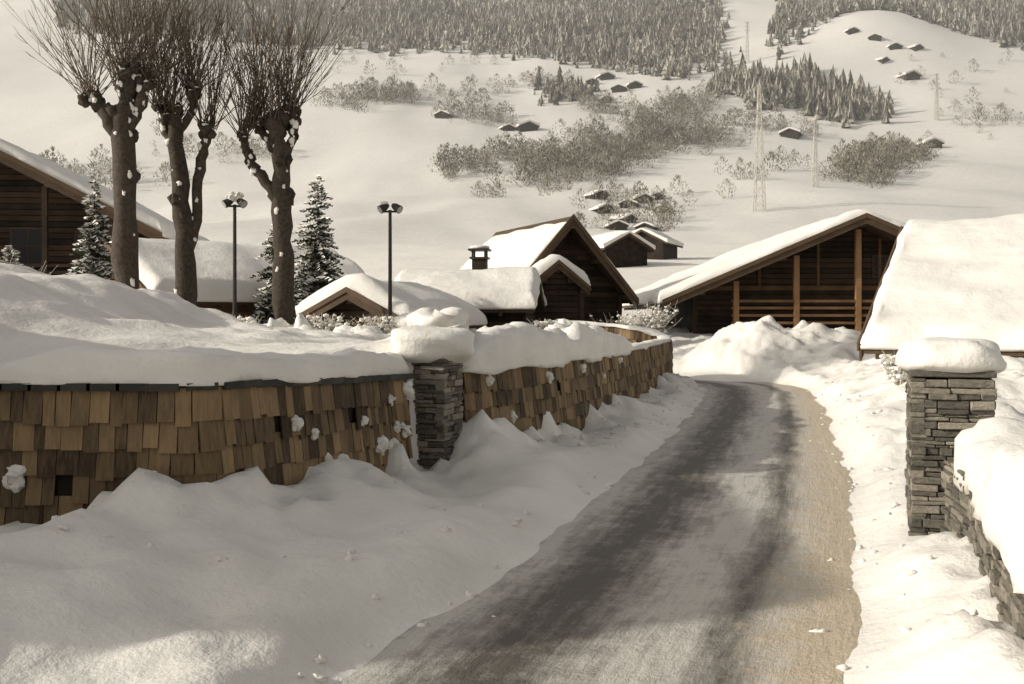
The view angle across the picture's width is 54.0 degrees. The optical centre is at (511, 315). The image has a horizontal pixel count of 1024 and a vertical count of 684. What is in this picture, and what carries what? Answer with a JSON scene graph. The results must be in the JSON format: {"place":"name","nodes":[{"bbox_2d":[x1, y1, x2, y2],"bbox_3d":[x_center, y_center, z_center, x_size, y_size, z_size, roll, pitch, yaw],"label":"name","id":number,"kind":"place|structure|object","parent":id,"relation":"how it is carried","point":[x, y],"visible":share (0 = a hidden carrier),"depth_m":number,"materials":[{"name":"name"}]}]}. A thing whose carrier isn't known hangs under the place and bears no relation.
{"place":"outdoors","nodes":[
{"label":"outdoors","id":0,"kind":"place"},
{"bbox_2d":[0,0,1023,683],"bbox_3d":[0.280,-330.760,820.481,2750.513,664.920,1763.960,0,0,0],"label":"snow ground","id":1,"kind":"structure","parent":0,"point":[82,600],"depth_m":13.32,"materials":[{"name":"white snow"}]},
{"bbox_2d":[1,245,23,265],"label":"snowy spruce","id":2,"kind":"object","parent":1,"relation":"on","point":[6,252],"visible":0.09,"depth_m":26.42,"materials":[{"name":"white plant"}]},
{"bbox_2d":[63,180,114,279],"bbox_3d":[-10.465,-1.172,25.524,2.765,4.524,2.290,0,0,25],"label":"snowy spruce","id":3,"kind":"object","parent":1,"relation":"on","point":[94,261],"visible":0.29,"depth_m":25.42,"materials":[{"name":"green plant"}]},
{"bbox_2d":[0,138,209,275],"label":"wooden chalet","id":4,"kind":"object","parent":1,"relation":"on","point":[43,214],"visible":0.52,"depth_m":32.60,"materials":[{"name":"brown wood"}]},
{"bbox_2d":[0,0,226,288],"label":"pollarded tree","id":5,"kind":"object","parent":1,"relation":"on","point":[134,83],"visible":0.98,"depth_m":21.86,"materials":[{"name":"brown plant"}]},
{"bbox_2d":[84,0,291,305],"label":"pollarded tree","id":6,"kind":"object","parent":1,"relation":"on","point":[174,125],"visible":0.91,"depth_m":22.88,"materials":[{"name":"brown plant"}]},
{"bbox_2d":[0,345,414,525],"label":"shingle fence","id":7,"kind":"object","parent":1,"relation":"on","point":[83,426],"visible":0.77,"depth_m":6.91,"materials":[{"name":"brown wood"}]},
{"bbox_2d":[104,238,364,320],"bbox_3d":[-8.820,-0.483,31.347,7.590,3.766,6.527,0,0,-42],"label":"garden chalet","id":8,"kind":"object","parent":1,"relation":"on","point":[214,263],"visible":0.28,"depth_m":28.54,"materials":[{"name":"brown wood"}]},
{"bbox_2d":[222,191,247,317],"bbox_3d":[-6.621,-1.252,23.998,0.617,3.431,0.308,0,0,0],"label":"spotlight lamp post","id":9,"kind":"object","parent":1,"relation":"on","point":[235,196],"visible":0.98,"depth_m":23.96,"materials":[{"name":"metal"}]},
{"bbox_2d":[237,315,260,322],"bbox_3d":[-5.562,0.233,20.484,0.820,0.507,0.946,0,0,12],"label":"frosted shrub","id":10,"kind":"object","parent":1,"relation":"on","point":[248,319],"visible":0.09,"depth_m":20.44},
{"bbox_2d":[157,0,373,324],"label":"pollarded tree","id":11,"kind":"object","parent":1,"relation":"on","point":[278,122],"visible":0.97,"depth_m":23.06,"materials":[{"name":"brown plant"}]},
{"bbox_2d":[249,217,298,323],"bbox_3d":[-6.522,-1.012,28.227,2.373,4.181,2.178,0,0,0],"label":"snowy spruce","id":12,"kind":"object","parent":1,"relation":"on","point":[265,312],"visible":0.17,"depth_m":28.05,"materials":[{"name":"green plant"}]},
{"bbox_2d":[291,175,345,305],"bbox_3d":[-5.183,-1.502,27.202,2.560,4.643,2.282,0,0,-12],"label":"snowy spruce","id":13,"kind":"object","parent":1,"relation":"on","point":[316,276],"visible":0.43,"depth_m":27.07,"materials":[{"name":"green plant"}]},
{"bbox_2d":[294,313,354,330],"bbox_3d":[-4.008,0.264,21.532,1.249,0.661,1.234,0,0,0],"label":"frosted shrub","id":14,"kind":"object","parent":1,"relation":"on","point":[330,325],"visible":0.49,"depth_m":21.42,"materials":[{"name":"white plant"}]},
{"bbox_2d":[347,314,402,333],"bbox_3d":[-2.963,0.259,22.475,1.254,0.607,1.086,0,0,44],"label":"frosted shrub","id":15,"kind":"object","parent":1,"relation":"on","point":[383,327],"visible":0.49,"depth_m":22.35,"materials":[{"name":"white plant"}]},
{"bbox_2d":[377,201,402,328],"bbox_3d":[-2.911,-0.990,23.978,0.617,3.484,0.253,0,0,0],"label":"spotlight lamp post","id":16,"kind":"object","parent":1,"relation":"on","point":[396,208],"visible":0.91,"depth_m":23.96,"materials":[{"name":"metal"}]},
{"bbox_2d":[295,273,486,329],"bbox_3d":[-3.289,0.157,27.355,3.718,2.486,4.668,0,0,22],"label":"hut","id":17,"kind":"object","parent":1,"relation":"on","point":[350,297],"visible":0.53,"depth_m":25.54,"materials":[{"name":"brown wood"}]},
{"bbox_2d":[263,304,589,333],"bbox_3d":[-2.122,0.390,21.557,8.563,1.297,5.529,0,0,0],"label":"snow covered hedge","id":18,"kind":"object","parent":1,"relation":"on","point":[436,316],"visible":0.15,"depth_m":22.68,"materials":[{"name":"white snow"}]},
{"bbox_2d":[411,359,463,468],"bbox_3d":[-0.830,1.171,10.450,0.515,1.462,0.515,0,0,20],"label":"stonework","id":19,"kind":"object","parent":1,"relation":"on","point":[439,407],"visible":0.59,"depth_m":10.21,"materials":[{"name":"stone"}]},
{"bbox_2d":[389,325,474,362],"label":"snow cap","id":20,"kind":"structure","parent":19,"relation":"on","point":[419,344],"depth_m":10.12,"materials":[{"name":"white snow"}]},
{"bbox_2d":[433,110,453,118],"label":"distant chalet","id":21,"kind":"object","parent":1,"relation":"on","point":[440,115],"visible":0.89,"depth_m":499.92,"materials":[{"name":"brown wood"}]},
{"bbox_2d":[394,245,546,329],"bbox_3d":[-1.355,-0.272,32.001,4.690,3.944,4.616,0,0,6],"label":"hut","id":22,"kind":"object","parent":1,"relation":"on","point":[499,296],"visible":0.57,"depth_m":30.32,"materials":[{"name":"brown wood"}]},
{"bbox_2d":[498,123,515,130],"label":"distant chalet","id":23,"kind":"object","parent":1,"relation":"on","point":[508,127],"visible":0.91,"depth_m":485.95,"materials":[{"name":"brown wood"}]},
{"bbox_2d":[51,374,978,682],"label":"snow clods","id":24,"kind":"object","parent":1,"relation":"on","point":[321,678],"visible":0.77,"depth_m":6.83,"materials":[{"name":"white snow"}]},
{"bbox_2d":[516,120,539,131],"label":"distant chalet","id":25,"kind":"object","parent":1,"relation":"on","point":[527,125],"visible":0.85,"depth_m":483.98,"materials":[{"name":"brown wood"}]},
{"bbox_2d":[39,0,1023,230],"bbox_3d":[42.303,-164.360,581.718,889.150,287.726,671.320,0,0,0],"label":"distant frosted trees","id":26,"kind":"object","parent":1,"relation":"on","point":[881,148],"visible":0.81,"depth_m":435.25,"materials":[{"name":"grey plant"}]},
{"bbox_2d":[54,0,1023,127],"bbox_3d":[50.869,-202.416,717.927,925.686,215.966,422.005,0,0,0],"label":"distant conifer forest","id":27,"kind":"object","parent":1,"relation":"on","point":[797,89],"visible":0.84,"depth_m":714.59,"materials":[{"name":"plant"}]},
{"bbox_2d":[528,318,558,328],"bbox_3d":[0.905,0.351,24.559,1.179,0.598,1.099,0,0,-41],"label":"frosted shrub","id":28,"kind":"object","parent":1,"relation":"on","point":[541,324],"visible":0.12,"depth_m":24.50,"materials":[{"name":"white plant"}]},
{"bbox_2d":[460,214,638,323],"bbox_3d":[0.730,-0.785,38.769,5.338,5.570,7.654,0,0,-22],"label":"steep gable chalet","id":29,"kind":"object","parent":1,"relation":"on","point":[570,239],"visible":0.38,"depth_m":36.33,"materials":[{"name":"brown wood"}]},
{"bbox_2d":[531,254,590,320],"bbox_3d":[1.230,-0.042,35.075,2.287,4.083,3.286,0,0,-12],"label":"entrance porch","id":30,"kind":"object","parent":1,"relation":"on","point":[566,285],"visible":0.48,"depth_m":33.76,"materials":[{"name":"brown wood"}]},
{"bbox_2d":[460,320,672,431],"bbox_3d":[1.597,1.086,18.535,3.486,2.028,16.003,0,0,5],"label":"shingle fence","id":31,"kind":"object","parent":1,"relation":"on","point":[522,376],"visible":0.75,"depth_m":13.08,"materials":[{"name":"brown wood"}]},
{"bbox_2d":[584,78,598,84],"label":"distant chalet","id":32,"kind":"object","parent":1,"relation":"on","point":[588,81],"visible":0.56,"depth_m":599.81,"materials":[{"name":"brown wood"}]},
{"bbox_2d":[583,189,610,199],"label":"distant chalet","id":33,"kind":"object","parent":1,"relation":"on","point":[598,194],"visible":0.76,"depth_m":318.20,"materials":[{"name":"brown wood"}]},
{"bbox_2d":[589,203,615,213],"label":"distant chalet","id":34,"kind":"object","parent":1,"relation":"on","point":[602,206],"visible":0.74,"depth_m":292.05,"materials":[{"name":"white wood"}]},
{"bbox_2d":[595,71,615,80],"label":"distant chalet","id":35,"kind":"object","parent":1,"relation":"on","point":[607,75],"visible":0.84,"depth_m":609.86,"materials":[{"name":"brown wood"}]},
{"bbox_2d":[597,95,614,102],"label":"distant chalet","id":36,"kind":"object","parent":1,"relation":"on","point":[609,98],"visible":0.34,"depth_m":552.38,"materials":[{"name":"brown wood"}]},
{"bbox_2d":[604,220,628,229],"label":"distant chalet","id":37,"kind":"object","parent":1,"relation":"on","point":[620,225],"visible":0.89,"depth_m":255.00,"materials":[{"name":"brown wood"}]},
{"bbox_2d":[610,83,627,92],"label":"distant chalet","id":38,"kind":"object","parent":1,"relation":"on","point":[618,87],"visible":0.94,"depth_m":574.94,"materials":[{"name":"brown wood"}]},
{"bbox_2d":[589,312,654,327],"bbox_3d":[3.337,0.507,30.801,2.082,1.310,1.497,0,0,8],"label":"frosted shrub","id":39,"kind":"object","parent":1,"relation":"on","point":[621,321],"visible":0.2,"depth_m":30.72,"materials":[{"name":"white plant"}]},
{"bbox_2d":[608,213,637,222],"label":"distant chalet","id":40,"kind":"object","parent":1,"relation":"on","point":[627,216],"visible":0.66,"depth_m":275.30,"materials":[{"name":"brown wood"}]},
{"bbox_2d":[591,230,655,267],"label":"village chalet","id":41,"kind":"object","parent":1,"relation":"on","point":[619,248],"visible":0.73,"depth_m":118.03,"materials":[{"name":"brown wood"}]},
{"bbox_2d":[618,198,640,208],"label":"distant chalet","id":42,"kind":"object","parent":1,"relation":"on","point":[620,203],"visible":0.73,"depth_m":300.13,"materials":[{"name":"brown wood"}]},
{"bbox_2d":[625,80,642,88],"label":"distant chalet","id":43,"kind":"object","parent":1,"relation":"on","point":[634,84],"visible":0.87,"depth_m":579.91,"materials":[{"name":"brown wood"}]},
{"bbox_2d":[630,193,653,203],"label":"distant chalet","id":44,"kind":"object","parent":1,"relation":"on","point":[639,197],"visible":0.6,"depth_m":314.98,"materials":[{"name":"brown wood"}]},
{"bbox_2d":[634,221,660,230],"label":"distant chalet","id":45,"kind":"object","parent":1,"relation":"on","point":[644,224],"visible":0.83,"depth_m":250.07,"materials":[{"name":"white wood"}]},
{"bbox_2d":[647,191,665,200],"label":"distant chalet","id":46,"kind":"object","parent":1,"relation":"on","point":[655,193],"visible":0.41,"depth_m":325.01,"materials":[{"name":"brown wood"}]},
{"bbox_2d":[632,299,681,335],"bbox_3d":[4.565,0.187,32.394,1.553,1.454,1.557,0,0,-45],"label":"frosted shrub","id":47,"kind":"object","parent":1,"relation":"on","point":[658,325],"visible":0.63,"depth_m":32.43,"materials":[{"name":"white plant"}]},
{"bbox_2d":[632,227,683,259],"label":"village chalet","id":48,"kind":"object","parent":1,"relation":"on","point":[666,246],"visible":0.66,"depth_m":134.61,"materials":[{"name":"brown wood"}]},
{"bbox_2d":[744,22,750,61],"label":"lattice pylon","id":49,"kind":"object","parent":1,"relation":"on","point":[747,43],"visible":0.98,"depth_m":639.85,"materials":[{"name":"metal"}]},
{"bbox_2d":[748,84,770,210],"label":"lattice pylon","id":50,"kind":"object","parent":1,"relation":"on","point":[761,139],"visible":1,"depth_m":284.83,"materials":[{"name":"metal"}]},
{"bbox_2d":[622,209,905,333],"bbox_3d":[12.134,-0.702,41.499,14.248,6.003,14.177,0,0,0],"label":"timber chalet","id":51,"kind":"object","parent":1,"relation":"on","point":[828,272],"visible":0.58,"depth_m":35.98,"materials":[{"name":"brown wood"}]},
{"bbox_2d":[778,127,802,139],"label":"distant chalet","id":52,"kind":"object","parent":1,"relation":"on","point":[791,132],"visible":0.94,"depth_m":483.86,"materials":[{"name":"brown wood"}]},
{"bbox_2d":[809,119,820,186],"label":"lattice pylon","id":53,"kind":"object","parent":1,"relation":"on","point":[815,135],"visible":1,"depth_m":329.78,"materials":[{"name":"metal"}]},
{"bbox_2d":[843,27,859,34],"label":"distant chalet","id":54,"kind":"object","parent":1,"relation":"on","point":[850,30],"visible":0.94,"depth_m":661.87,"materials":[{"name":"brown wood"}]},
{"bbox_2d":[867,33,881,40],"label":"distant chalet","id":55,"kind":"object","parent":1,"relation":"on","point":[875,37],"visible":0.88,"depth_m":649.87,"materials":[{"name":"brown wood"}]},
{"bbox_2d":[875,56,890,63],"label":"distant chalet","id":56,"kind":"object","parent":1,"relation":"on","point":[883,59],"visible":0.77,"depth_m":627.36,"materials":[{"name":"brown wood"}]},
{"bbox_2d":[878,350,907,385],"bbox_3d":[6.081,0.834,15.843,0.618,0.602,0.603,0,0,-41],"label":"frosted shrub","id":57,"kind":"object","parent":1,"relation":"on","point":[895,373],"visible":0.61,"depth_m":15.75,"materials":[{"name":"white plant"}]},
{"bbox_2d":[886,42,903,49],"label":"distant chalet","id":58,"kind":"object","parent":1,"relation":"on","point":[894,45],"visible":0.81,"depth_m":639.90,"materials":[{"name":"brown wood"}]},
{"bbox_2d":[895,69,922,80],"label":"distant chalet","id":59,"kind":"object","parent":1,"relation":"on","point":[911,74],"visible":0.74,"depth_m":599.94,"materials":[{"name":"brown wood"}]},
{"bbox_2d":[907,43,924,50],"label":"distant chalet","id":60,"kind":"object","parent":1,"relation":"on","point":[916,47],"visible":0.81,"depth_m":639.80,"materials":[{"name":"brown wood"}]},
{"bbox_2d":[913,137,944,148],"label":"distant chalet","id":61,"kind":"object","parent":1,"relation":"on","point":[935,142],"visible":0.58,"depth_m":476.09,"materials":[{"name":"brown wood"}]},
{"bbox_2d":[932,73,940,119],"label":"lattice pylon","id":62,"kind":"object","parent":1,"relation":"on","point":[937,102],"visible":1,"depth_m":519.89,"materials":[{"name":"metal"}]},
{"bbox_2d":[857,213,1023,365],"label":"timber barn","id":63,"kind":"structure","parent":1,"relation":"on","point":[962,278],"depth_m":21.00,"materials":[{"name":"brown wood"}]},
{"bbox_2d":[904,370,996,535],"bbox_3d":[3.150,1.072,7.250,0.576,1.364,0.575,0,0,18],"label":"stonework","id":64,"kind":"object","parent":1,"relation":"on","point":[944,410],"visible":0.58,"depth_m":7.03,"materials":[{"name":"stone"}]},
{"bbox_2d":[895,337,1006,372],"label":"snow cap","id":65,"kind":"structure","parent":64,"relation":"on","point":[957,355],"depth_m":6.97,"materials":[{"name":"white snow"}]},
{"bbox_2d":[940,460,1023,639],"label":"stonework","id":66,"kind":"object","parent":1,"relation":"on","point":[961,521],"visible":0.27,"depth_m":5.50,"materials":[{"name":"stone"}]},
{"bbox_2d":[953,416,1023,593],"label":"snow","id":67,"kind":"structure","parent":66,"relation":"on","point":[989,456],"depth_m":4.83,"materials":[{"name":"white snow"}]},
{"bbox_2d":[335,380,861,683],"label":"icy road","id":68,"kind":"structure","parent":0,"point":[702,546],"depth_m":6.38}
]}

